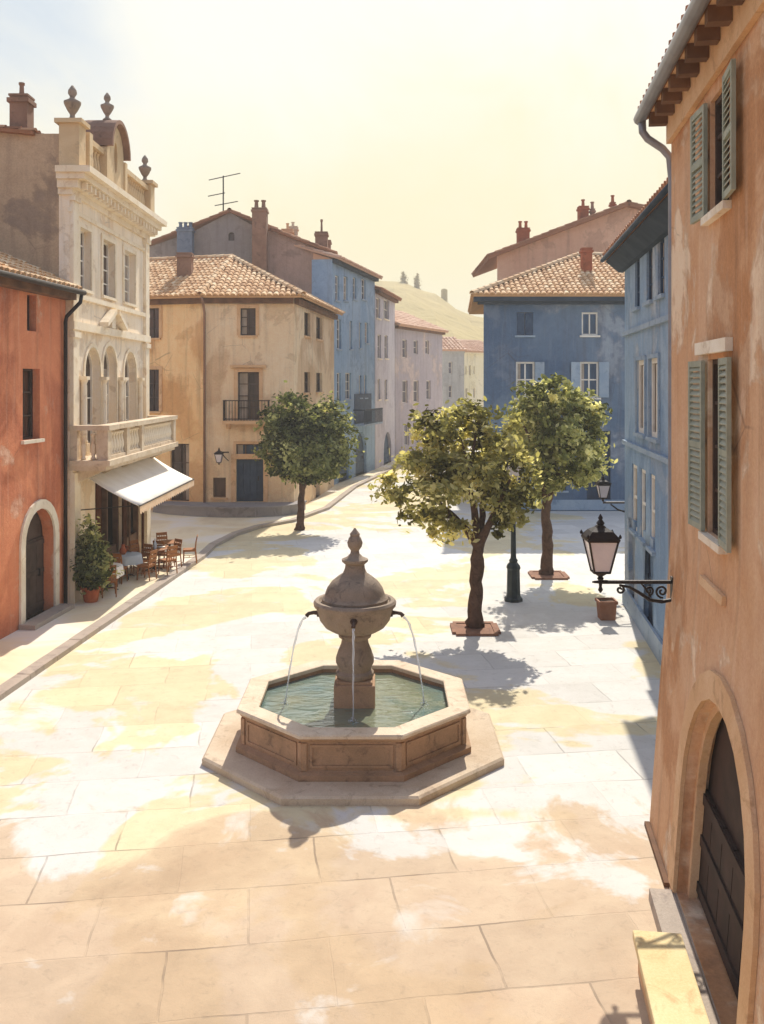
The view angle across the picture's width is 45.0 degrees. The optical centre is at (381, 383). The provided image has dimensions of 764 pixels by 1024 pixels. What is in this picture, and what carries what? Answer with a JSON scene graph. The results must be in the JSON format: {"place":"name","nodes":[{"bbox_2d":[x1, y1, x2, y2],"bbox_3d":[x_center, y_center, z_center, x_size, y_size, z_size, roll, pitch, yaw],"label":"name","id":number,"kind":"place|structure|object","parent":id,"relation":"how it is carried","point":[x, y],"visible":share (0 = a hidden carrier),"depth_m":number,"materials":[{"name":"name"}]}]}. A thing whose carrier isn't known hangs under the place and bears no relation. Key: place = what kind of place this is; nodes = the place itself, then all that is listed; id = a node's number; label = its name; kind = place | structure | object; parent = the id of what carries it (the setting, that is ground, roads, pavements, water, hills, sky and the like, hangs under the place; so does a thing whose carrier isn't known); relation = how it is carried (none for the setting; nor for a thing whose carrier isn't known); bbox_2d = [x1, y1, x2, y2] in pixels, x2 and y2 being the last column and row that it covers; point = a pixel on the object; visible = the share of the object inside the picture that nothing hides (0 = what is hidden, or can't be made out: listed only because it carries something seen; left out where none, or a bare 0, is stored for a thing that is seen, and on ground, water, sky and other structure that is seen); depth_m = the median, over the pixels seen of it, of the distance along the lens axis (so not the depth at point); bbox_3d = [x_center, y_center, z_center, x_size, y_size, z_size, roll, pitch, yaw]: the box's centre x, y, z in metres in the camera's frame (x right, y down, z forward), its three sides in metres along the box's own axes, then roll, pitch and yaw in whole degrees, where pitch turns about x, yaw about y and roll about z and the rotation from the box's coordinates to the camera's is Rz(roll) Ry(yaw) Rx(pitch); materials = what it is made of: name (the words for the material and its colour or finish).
{"place":"outdoors","nodes":[
{"label":"outdoors","id":0,"kind":"place"},
{"bbox_2d":[0,446,447,684],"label":"pavement","id":1,"kind":"structure","parent":0,"point":[20,650],"depth_m":27.99,"materials":[{"name":"beige stone"}]},
{"bbox_2d":[69,513,123,602],"bbox_3d":[-8.119,4.841,25.853,1.446,2.498,1.576,0,0,38],"label":"potted plant","id":2,"kind":"object","parent":1,"relation":"on","point":[93,573],"visible":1,"depth_m":25.59,"materials":[{"name":"green plant"}]},
{"bbox_2d":[100,565,116,597],"bbox_3d":[-7.845,5.629,26.469,0.436,0.926,0.505,0,0,-20],"label":"chair","id":3,"kind":"object","parent":1,"relation":"on","point":[112,579],"visible":0.56,"depth_m":26.34,"materials":[{"name":"brown wood"}]},
{"bbox_2d":[109,554,127,583],"bbox_3d":[-8.086,5.629,28.242,0.436,0.926,0.505,0,0,5],"label":"chair","id":4,"kind":"object","parent":1,"relation":"on","point":[119,560],"visible":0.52,"depth_m":28.03,"materials":[{"name":"brown wood"}]},
{"bbox_2d":[125,545,143,575],"bbox_3d":[-7.945,5.629,29.573,0.506,0.926,0.436,0,0,-40],"label":"chair","id":5,"kind":"object","parent":1,"relation":"on","point":[129,550],"visible":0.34,"depth_m":29.41,"materials":[{"name":"brown wood"}]},
{"bbox_2d":[129,539,147,570],"bbox_3d":[-8.016,5.629,30.390,0.505,0.926,0.436,0,0,30],"label":"chair","id":6,"kind":"object","parent":1,"relation":"on","point":[132,546],"visible":0.47,"depth_m":30.47,"materials":[{"name":"brown wood"}]},
{"bbox_2d":[132,543,152,575],"bbox_3d":[-7.674,5.629,29.576,0.436,0.926,0.505,0,0,30],"label":"chair","id":7,"kind":"object","parent":1,"relation":"on","point":[145,553],"visible":0.59,"depth_m":29.70,"materials":[{"name":"brown wood"}]},
{"bbox_2d":[137,549,157,580],"bbox_3d":[-7.312,5.629,28.716,0.505,0.926,0.436,0,0,20],"label":"chair","id":8,"kind":"object","parent":1,"relation":"on","point":[150,563],"visible":1,"depth_m":28.61,"materials":[{"name":"brown wood"}]},
{"bbox_2d":[142,547,166,570],"bbox_3d":[-7.397,5.726,30.033,0.840,0.752,0.840,0,0,-35],"label":"cafe table","id":9,"kind":"object","parent":1,"relation":"on","point":[162,549],"visible":0.53,"depth_m":29.97,"materials":[{"name":"wood"}]},
{"bbox_2d":[153,540,169,568],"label":"chair","id":10,"kind":"object","parent":1,"relation":"on","point":[161,553],"visible":0.48,"depth_m":30.43,"materials":[{"name":"brown wood"}]},
{"bbox_2d":[156,532,167,558],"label":"chair","id":11,"kind":"object","parent":1,"relation":"on","point":[159,538],"visible":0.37,"depth_m":32.07,"materials":[{"name":"brown wood"}]},
{"bbox_2d":[158,545,177,574],"bbox_3d":[-6.865,5.629,29.586,0.506,0.926,0.436,0,0,40],"label":"chair","id":12,"kind":"object","parent":1,"relation":"on","point":[168,559],"visible":1,"depth_m":29.50,"materials":[{"name":"brown wood"}]},
{"bbox_2d":[160,539,180,562],"bbox_3d":[-7.221,5.726,31.320,0.840,0.752,0.840,0,0,-35],"label":"cafe table","id":13,"kind":"object","parent":1,"relation":"on","point":[169,542],"visible":0.29,"depth_m":31.29,"materials":[{"name":"wood"}]},
{"bbox_2d":[163,538,181,568],"bbox_3d":[-6.938,5.629,30.580,0.436,0.926,0.505,0,0,40],"label":"chair","id":14,"kind":"object","parent":1,"relation":"on","point":[176,540],"visible":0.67,"depth_m":30.62,"materials":[{"name":"brown wood"}]},
{"bbox_2d":[153,500,306,517],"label":"pavement","id":15,"kind":"structure","parent":1,"relation":"on","point":[234,509],"depth_m":42.48,"materials":[{"name":"grey stone"}]},
{"bbox_3d":[-8.103,5.726,27.178,0.840,0.752,0.840,0,0,0],"label":"cafe table","id":16,"kind":"object","parent":1,"relation":"on","visible":0},
{"bbox_2d":[111,563,123,578],"bbox_3d":[-8.095,5.511,27.171,0.966,0.336,0.966,0,0,0],"label":"tablecloth","id":17,"kind":"object","parent":16,"relation":"on","point":[120,567],"visible":0.23,"depth_m":27.09,"materials":[{"name":"white fabric"}]},
{"bbox_3d":[-8.022,5.726,28.974,0.840,0.752,0.840,0,0,-35],"label":"cafe table","id":18,"kind":"object","parent":1,"relation":"on","visible":0},
{"bbox_2d":[117,552,142,565],"bbox_3d":[-8.028,5.511,28.965,0.968,0.337,0.963,0,0,0],"label":"tablecloth","id":19,"kind":"object","parent":18,"relation":"on","point":[132,558],"visible":0.67,"depth_m":28.66,"materials":[{"name":"white fabric"}]},
{"bbox_2d":[119,544,127,554],"bbox_3d":[-8.114,5.185,28.888,0.250,0.310,0.229,0,0,40],"label":"jug","id":20,"kind":"object","parent":19,"relation":"on","point":[122,550],"visible":0.98,"depth_m":28.83,"materials":[{"name":"ceramic"}]},
{"bbox_2d":[0,442,669,1023],"bbox_3d":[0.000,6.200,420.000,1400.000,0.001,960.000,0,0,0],"label":"ground","id":21,"kind":"structure","parent":0,"point":[152,870],"depth_m":12.94,"materials":[{"name":"stone"}]},
{"bbox_2d":[0,252,86,638],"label":"red house","id":22,"kind":"structure","parent":21,"relation":"on","point":[34,316],"depth_m":23.83,"materials":[{"name":"paint"}]},
{"bbox_2d":[27,295,28,330],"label":"window","id":23,"kind":"structure","parent":22,"relation":"in","point":[27,295],"depth_m":23.77,"materials":[{"name":"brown wood"}]},
{"bbox_2d":[21,369,44,443],"bbox_3d":[-9.027,0.547,23.538,0.436,1.918,1.147,0,0,0],"label":"window","id":24,"kind":"structure","parent":22,"relation":"in","point":[27,373],"depth_m":23.85,"materials":[{"name":"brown wood"}]},
{"bbox_2d":[19,499,59,624],"bbox_3d":[-9.041,4.554,23.960,0.380,3.113,2.150,0,0,5],"label":"door","id":25,"kind":"structure","parent":22,"relation":"in","point":[31,543],"depth_m":24.21,"materials":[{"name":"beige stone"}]},
{"bbox_2d":[0,82,193,603],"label":"palace","id":26,"kind":"structure","parent":21,"relation":"on","point":[77,201],"depth_m":27.54,"materials":[{"name":"beige stone"}]},
{"bbox_2d":[79,221,93,294],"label":"window","id":27,"kind":"structure","parent":26,"relation":"in","point":[81,225],"depth_m":27.27,"materials":[{"name":"white paint"}]},
{"bbox_2d":[83,343,101,446],"bbox_3d":[-8.768,0.420,27.497,0.333,3.280,1.674,0,0,0],"label":"window","id":28,"kind":"structure","parent":26,"relation":"in","point":[87,363],"depth_m":28.06,"materials":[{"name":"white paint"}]},
{"bbox_2d":[101,233,117,301],"bbox_3d":[-8.718,-3.650,29.092,0.337,1.980,1.529,0,0,0],"label":"window","id":29,"kind":"structure","parent":26,"relation":"in","point":[104,246],"depth_m":29.50,"materials":[{"name":"white paint"}]},
{"bbox_2d":[101,342,117,423],"bbox_3d":[-8.760,0.360,29.186,0.333,3.400,1.676,0,0,0],"label":"window","id":30,"kind":"structure","parent":26,"relation":"in","point":[105,363],"depth_m":29.85,"materials":[{"name":"white paint"}]},
{"bbox_2d":[102,487,118,552],"bbox_3d":[-8.841,4.620,29.398,0.212,2.980,2.405,0,0,0],"label":"shop door","id":31,"kind":"structure","parent":26,"relation":"in","point":[110,516],"depth_m":30.34,"materials":[{"name":"brown wood"}]},
{"bbox_2d":[122,244,137,307],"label":"window","id":32,"kind":"structure","parent":26,"relation":"in","point":[125,257],"depth_m":31.85,"materials":[{"name":"white paint"}]},
{"bbox_2d":[122,348,137,420],"bbox_3d":[-8.748,0.420,31.509,0.333,3.280,1.705,0,0,0],"label":"window","id":33,"kind":"structure","parent":26,"relation":"in","point":[125,373],"depth_m":32.19,"materials":[{"name":"white paint"}]},
{"bbox_2d":[127,501,138,551],"bbox_3d":[-8.829,4.620,32.004,0.210,2.980,2.089,0,0,0],"label":"shop door","id":34,"kind":"structure","parent":26,"relation":"in","point":[133,511],"depth_m":32.83,"materials":[{"name":"brown wood"}]},
{"bbox_2d":[149,208,277,263],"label":"gabled house","id":35,"kind":"structure","parent":21,"relation":"on","point":[228,231],"depth_m":56.00,"materials":[{"name":"plaster"},{"name":"brown tile"},{"name":"brick"}]},
{"bbox_2d":[208,173,239,210],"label":"tv antenna","id":36,"kind":"object","parent":35,"relation":"on","point":[223,190],"visible":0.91,"depth_m":57.97,"materials":[{"name":"metal"}]},
{"bbox_2d":[0,445,468,700],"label":"kerb","id":37,"kind":"structure","parent":21,"relation":"on","point":[23,677],"depth_m":25.31,"materials":[{"name":"stone"}]},
{"bbox_2d":[183,534,197,563],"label":"chair","id":38,"kind":"object","parent":37,"relation":"on","point":[189,550],"visible":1,"depth_m":31.28,"materials":[{"name":"brown wood"}]},
{"bbox_2d":[149,252,344,509],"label":"corner house","id":39,"kind":"structure","parent":21,"relation":"on","point":[236,342],"depth_m":43.97,"materials":[{"name":"paint"}]},
{"bbox_2d":[149,305,161,339],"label":"window","id":40,"kind":"structure","parent":39,"relation":"in","point":[155,311],"depth_m":44.69,"materials":[{"name":"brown wood"}]},
{"bbox_2d":[149,366,161,412],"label":"window","id":41,"kind":"structure","parent":39,"relation":"in","point":[155,376],"depth_m":44.70,"materials":[{"name":"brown wood"}]},
{"bbox_2d":[172,444,188,501],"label":"window","id":42,"kind":"structure","parent":39,"relation":"in","point":[180,456],"depth_m":44.32,"materials":[{"name":"grey wood"}]},
{"bbox_2d":[211,478,227,499],"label":"window","id":43,"kind":"structure","parent":39,"relation":"in","point":[219,483],"depth_m":44.00,"materials":[{"name":"brown wood"}]},
{"bbox_2d":[214,448,228,464],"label":"wall lantern","id":44,"kind":"object","parent":39,"relation":"attached to","point":[218,454],"depth_m":43.08,"materials":[{"name":"metal"}]},
{"bbox_2d":[237,305,258,336],"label":"window","id":45,"kind":"structure","parent":39,"relation":"in","point":[249,313],"depth_m":43.94,"materials":[{"name":"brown wood"}]},
{"bbox_2d":[234,368,262,418],"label":"window","id":46,"kind":"structure","parent":39,"relation":"in","point":[248,382],"depth_m":44.00,"materials":[{"name":"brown wood"}]},
{"bbox_2d":[231,454,267,501],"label":"door","id":47,"kind":"structure","parent":39,"relation":"in","point":[252,482],"depth_m":43.98,"materials":[{"name":"blue paint"}]},
{"bbox_2d":[237,444,262,453],"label":"window","id":48,"kind":"structure","parent":39,"relation":"in","point":[241,448],"depth_m":44.00,"materials":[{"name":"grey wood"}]},
{"bbox_2d":[304,312,311,338],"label":"window","id":49,"kind":"structure","parent":39,"relation":"in","point":[305,314],"depth_m":47.46,"materials":[{"name":"grey wood"}]},
{"bbox_2d":[304,372,311,393],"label":"window","id":50,"kind":"structure","parent":39,"relation":"in","point":[305,373],"depth_m":47.46,"materials":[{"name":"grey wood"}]},
{"bbox_2d":[316,317,323,341],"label":"window","id":51,"kind":"structure","parent":39,"relation":"in","point":[317,319],"depth_m":50.69,"materials":[{"name":"grey wood"}]},
{"bbox_2d":[316,373,323,393],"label":"window","id":52,"kind":"structure","parent":39,"relation":"in","point":[317,374],"depth_m":50.69,"materials":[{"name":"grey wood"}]},
{"bbox_2d":[251,200,337,293],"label":"brown house","id":53,"kind":"structure","parent":21,"relation":"on","point":[277,253],"depth_m":55.60,"materials":[{"name":"brown plaster"},{"name":"terracotta tile"}]},
{"bbox_2d":[251,380,368,530],"bbox_3d":[-3.087,3.094,39.150,5.056,6.511,4.651,0,0,0],"label":"tree","id":54,"kind":"object","parent":21,"relation":"on","point":[303,446],"visible":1,"depth_m":38.63,"materials":[{"name":"green plant"}]},
{"bbox_2d":[281,223,382,484],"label":"blue house","id":55,"kind":"structure","parent":21,"relation":"on","point":[346,285],"depth_m":60.01,"materials":[{"name":"paint"}]},
{"bbox_2d":[335,276,340,302],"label":"window","id":56,"kind":"structure","parent":55,"relation":"in","point":[336,300],"depth_m":56.59,"materials":[{"name":"white paint"}]},
{"bbox_2d":[336,320,342,350],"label":"window","id":57,"kind":"structure","parent":55,"relation":"in","point":[337,320],"depth_m":57.02,"materials":[{"name":"white paint"}]},
{"bbox_2d":[337,373,342,402],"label":"window","id":58,"kind":"structure","parent":55,"relation":"in","point":[337,373],"depth_m":57.02,"materials":[{"name":"grey glass"}]},
{"bbox_2d":[338,463,346,481],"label":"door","id":59,"kind":"structure","parent":55,"relation":"in","point":[343,471],"depth_m":58.34,"materials":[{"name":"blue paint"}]},
{"bbox_2d":[345,373,352,400],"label":"window","id":60,"kind":"structure","parent":55,"relation":"in","point":[346,374],"depth_m":59.03,"materials":[{"name":"grey glass"}]},
{"bbox_2d":[356,433,363,474],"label":"door","id":61,"kind":"structure","parent":55,"relation":"in","point":[359,452],"depth_m":62.40,"materials":[{"name":"blue paint"}]},
{"bbox_2d":[202,528,503,805],"bbox_3d":[-0.470,4.350,16.000,4.915,3.700,4.915,0,0,0],"label":"fountain","id":62,"kind":"object","parent":21,"relation":"on","point":[254,746],"visible":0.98,"depth_m":14.78,"materials":[{"name":"beige stone"}]},
{"bbox_2d":[280,616,305,704],"bbox_3d":[-1.526,4.762,15.867,0.430,1.501,0.206,0,0,9],"label":"water jet","id":63,"kind":"object","parent":62,"relation":"attached to","point":[295,640],"visible":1,"depth_m":15.88,"materials":[{"name":"white"}]},
{"bbox_2d":[348,628,357,722],"bbox_3d":[-0.467,4.762,15.050,0.164,1.499,0.238,0,0,0],"label":"water jet","id":64,"kind":"object","parent":62,"relation":"attached to","point":[353,654],"visible":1,"depth_m":15.06,"materials":[{"name":"white"}]},
{"bbox_2d":[260,672,447,726],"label":"water","id":65,"kind":"structure","parent":62,"relation":"in","point":[398,698],"depth_m":15.94,"materials":[{"name":"teal liquid"}]},
{"bbox_2d":[403,616,429,704],"bbox_3d":[0.589,4.761,15.888,0.450,1.501,0.222,0,0,0],"label":"water jet","id":66,"kind":"object","parent":62,"relation":"attached to","point":[414,641],"visible":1,"depth_m":15.88,"materials":[{"name":"white"}]},
{"bbox_2d":[375,285,401,468],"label":"narrow house","id":67,"kind":"structure","parent":21,"relation":"on","point":[386,300],"depth_m":69.85,"materials":[{"name":"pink paint"}]},
{"bbox_2d":[376,298,381,319],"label":"window","id":68,"kind":"structure","parent":67,"relation":"in","point":[377,300],"depth_m":67.58,"materials":[{"name":"white paint"}]},
{"bbox_2d":[383,299,389,320],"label":"window","id":69,"kind":"structure","parent":67,"relation":"in","point":[385,301],"depth_m":70.86,"materials":[{"name":"white paint"}]},
{"bbox_2d":[384,434,388,462],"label":"door","id":70,"kind":"structure","parent":67,"relation":"in","point":[386,452],"depth_m":71.29,"materials":[{"name":"blue paint"}]},
{"bbox_2d":[395,310,448,458],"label":"mauve house","id":71,"kind":"structure","parent":21,"relation":"on","point":[418,360],"depth_m":78.33,"materials":[{"name":"paint"}]},
{"bbox_2d":[402,381,405,402],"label":"window","id":72,"kind":"structure","parent":71,"relation":"in","point":[403,382],"depth_m":76.24,"materials":[{"name":"grey glass"}]},
{"bbox_2d":[404,424,407,445],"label":"window","id":73,"kind":"structure","parent":71,"relation":"in","point":[405,426],"depth_m":76.62,"materials":[{"name":"white paint"}]},
{"bbox_2d":[414,381,416,401],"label":"window","id":74,"kind":"structure","parent":71,"relation":"in","point":[415,382],"depth_m":78.61,"materials":[{"name":"grey glass"}]},
{"bbox_2d":[442,337,466,440],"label":"grey house","id":75,"kind":"structure","parent":21,"relation":"on","point":[454,349],"depth_m":98.34,"materials":[{"name":"white paint"}]},
{"bbox_2d":[367,392,551,628],"bbox_3d":[2.097,3.261,23.461,4.175,6.103,3.467,0,0,-38],"label":"tree","id":76,"kind":"object","parent":21,"relation":"on","point":[485,475],"visible":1,"depth_m":23.22,"materials":[{"name":"green plant"}]},
{"bbox_2d":[457,339,483,439],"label":"cream house","id":77,"kind":"structure","parent":21,"relation":"on","point":[474,369],"depth_m":101.27,"materials":[{"name":"white paint"}]},
{"bbox_2d":[450,621,500,635],"bbox_3d":[2.346,6.170,23.250,1.200,0.060,1.200,0,0,0],"label":"tree surround","id":78,"kind":"object","parent":21,"relation":"on","point":[461,628],"visible":0.93,"depth_m":23.03,"materials":[{"name":"brick"}]},
{"bbox_2d":[504,454,522,602],"bbox_3d":[3.759,4.065,26.362,0.560,4.270,0.511,0,0,0],"label":"street lamp","id":79,"kind":"object","parent":21,"relation":"on","point":[513,595],"visible":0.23,"depth_m":26.22,"materials":[{"name":"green metal"}]},
{"bbox_2d":[528,570,569,579],"bbox_3d":[5.373,6.170,29.760,1.200,0.060,1.200,0,0,0],"label":"tree surround","id":80,"kind":"object","parent":21,"relation":"on","point":[556,575],"visible":0.93,"depth_m":29.49,"materials":[{"name":"stone"}]},
{"bbox_2d":[497,373,617,575],"bbox_3d":[5.649,3.018,30.174,3.579,6.822,3.895,0,0,-44],"label":"tree","id":81,"kind":"object","parent":21,"relation":"on","point":[552,436],"visible":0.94,"depth_m":29.49,"materials":[{"name":"green plant"}]},
{"bbox_2d":[595,598,617,620],"bbox_3d":[5.929,5.950,24.349,0.500,0.500,0.500,0,0,0],"label":"planter","id":82,"kind":"object","parent":21,"relation":"on","point":[606,609],"visible":1,"depth_m":24.15,"materials":[{"name":"brown ceramic"}]},
{"bbox_2d":[633,930,709,1023],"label":"stone bench","id":83,"kind":"object","parent":21,"relation":"on","point":[670,990],"visible":1,"depth_m":8.96,"materials":[{"name":"beige stone"}]},
{"bbox_2d":[633,0,763,1023],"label":"orange house","id":84,"kind":"structure","parent":21,"relation":"on","point":[702,101],"depth_m":10.07,"materials":[{"name":"paint"}]},
{"bbox_2d":[580,514,672,603],"bbox_3d":[3.373,2.407,12.550,1.272,1.277,0.469,0,0,0],"label":"wall lantern","id":85,"kind":"object","parent":84,"relation":"attached to","point":[601,541],"depth_m":12.45,"materials":[{"name":"metal"}]},
{"bbox_2d":[688,357,730,554],"bbox_3d":[3.686,0.755,10.179,0.219,2.070,1.967,0,0,8],"label":"window","id":86,"kind":"structure","parent":84,"relation":"in","point":[721,392],"depth_m":10.52,"materials":[{"name":"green wood"}]},
{"bbox_2d":[690,58,735,225],"bbox_3d":[3.727,-2.515,10.013,0.343,1.410,2.021,0,0,8],"label":"window","id":87,"kind":"structure","parent":84,"relation":"in","point":[724,130],"depth_m":10.39,"materials":[{"name":"green wood"}]},
{"bbox_2d":[668,670,759,1023],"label":"door","id":88,"kind":"structure","parent":84,"relation":"in","point":[728,885],"depth_m":9.62,"materials":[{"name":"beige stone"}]},
{"bbox_2d":[0,0,689,317],"label":"sky","id":89,"kind":"structure","parent":0,"point":[420,134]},
{"bbox_2d":[375,281,483,341],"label":"hill","id":90,"kind":"structure","parent":0,"point":[435,309],"depth_m":230.57,"materials":[{"name":"beige"}]},
{"bbox_2d":[413,273,421,289],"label":"cypress tree","id":91,"kind":"object","parent":90,"relation":"on","point":[416,282],"visible":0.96,"depth_m":269.63,"materials":[{"name":"green plant"}]},
{"bbox_2d":[441,289,447,301],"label":"ruined tower","id":92,"kind":"structure","parent":90,"relation":"on","point":[444,294],"depth_m":269.28,"materials":[{"name":"beige stone"}]},
{"bbox_2d":[468,247,624,510],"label":"slate blue house","id":93,"kind":"structure","parent":0,"point":[564,316],"depth_m":45.00,"materials":[{"name":"paint"}]},
{"bbox_2d":[515,313,534,336],"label":"window","id":94,"kind":"structure","parent":93,"relation":"in","point":[524,320],"depth_m":45.02,"materials":[{"name":"blue paint"}]},
{"bbox_2d":[514,362,543,399],"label":"window","id":95,"kind":"structure","parent":93,"relation":"in","point":[524,370],"depth_m":45.09,"materials":[{"name":"white paint"}]},
{"bbox_2d":[580,312,599,336],"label":"window","id":96,"kind":"structure","parent":93,"relation":"in","point":[589,320],"depth_m":45.12,"materials":[{"name":"white paint"}]},
{"bbox_2d":[571,362,608,399],"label":"window","id":97,"kind":"structure","parent":93,"relation":"in","point":[584,375],"depth_m":44.93,"materials":[{"name":"white paint"}]},
{"bbox_2d":[587,431,609,499],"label":"door","id":98,"kind":"structure","parent":93,"relation":"in","point":[592,494],"depth_m":45.18,"materials":[{"name":"blue paint"}]},
{"bbox_2d":[471,195,643,280],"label":"tan house","id":99,"kind":"structure","parent":0,"point":[600,231],"depth_m":58.00,"materials":[{"name":"pink paint"}]},
{"bbox_2d":[600,177,667,665],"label":"blue grey house","id":100,"kind":"structure","parent":0,"point":[636,250],"depth_m":22.26,"materials":[{"name":"paint"}]},
{"bbox_2d":[595,475,624,512],"bbox_3d":[6.569,3.134,26.350,0.902,1.093,0.397,0,0,0],"label":"wall lantern","id":101,"kind":"object","parent":100,"relation":"attached to","point":[603,485],"depth_m":26.25,"materials":[{"name":"metal"}]},
{"bbox_2d":[628,465,637,536],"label":"window","id":102,"kind":"structure","parent":100,"relation":"in","point":[630,530],"depth_m":24.73,"materials":[{"name":"white paint"}]},
{"bbox_2d":[631,259,639,311],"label":"window","id":103,"kind":"structure","parent":100,"relation":"in","point":[637,307],"depth_m":24.27,"materials":[{"name":"blue paint"}]},
{"bbox_2d":[633,355,645,438],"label":"window","id":104,"kind":"structure","parent":100,"relation":"in","point":[642,363],"depth_m":23.74,"materials":[{"name":"white paint"}]},
{"bbox_2d":[636,469,648,545],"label":"window","id":105,"kind":"structure","parent":100,"relation":"in","point":[638,538],"depth_m":23.32,"materials":[{"name":"white paint"}]},
{"bbox_2d":[642,248,652,306],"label":"window","id":106,"kind":"structure","parent":100,"relation":"in","point":[650,301],"depth_m":22.46,"materials":[{"name":"blue paint"}]},
{"bbox_2d":[645,475,655,555],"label":"window","id":107,"kind":"structure","parent":100,"relation":"in","point":[648,548],"depth_m":21.94,"materials":[{"name":"white paint"}]},
{"bbox_2d":[648,554,652,625],"bbox_3d":[6.583,4.900,22.294,0.075,2.540,1.500,0,0,7],"label":"door","id":108,"kind":"structure","parent":100,"relation":"in","point":[649,574],"depth_m":22.73,"materials":[{"name":"blue paint"}]},
{"bbox_2d":[645,353,659,443],"bbox_3d":[6.338,0.319,21.435,0.348,2.047,1.446,0,0,0],"label":"window","id":109,"kind":"structure","parent":100,"relation":"in","point":[656,356],"depth_m":21.87,"materials":[{"name":"white paint"}]},
{"bbox_2d":[653,239,664,300],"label":"window","id":110,"kind":"structure","parent":100,"relation":"in","point":[662,294],"depth_m":20.97,"materials":[{"name":"blue paint"}]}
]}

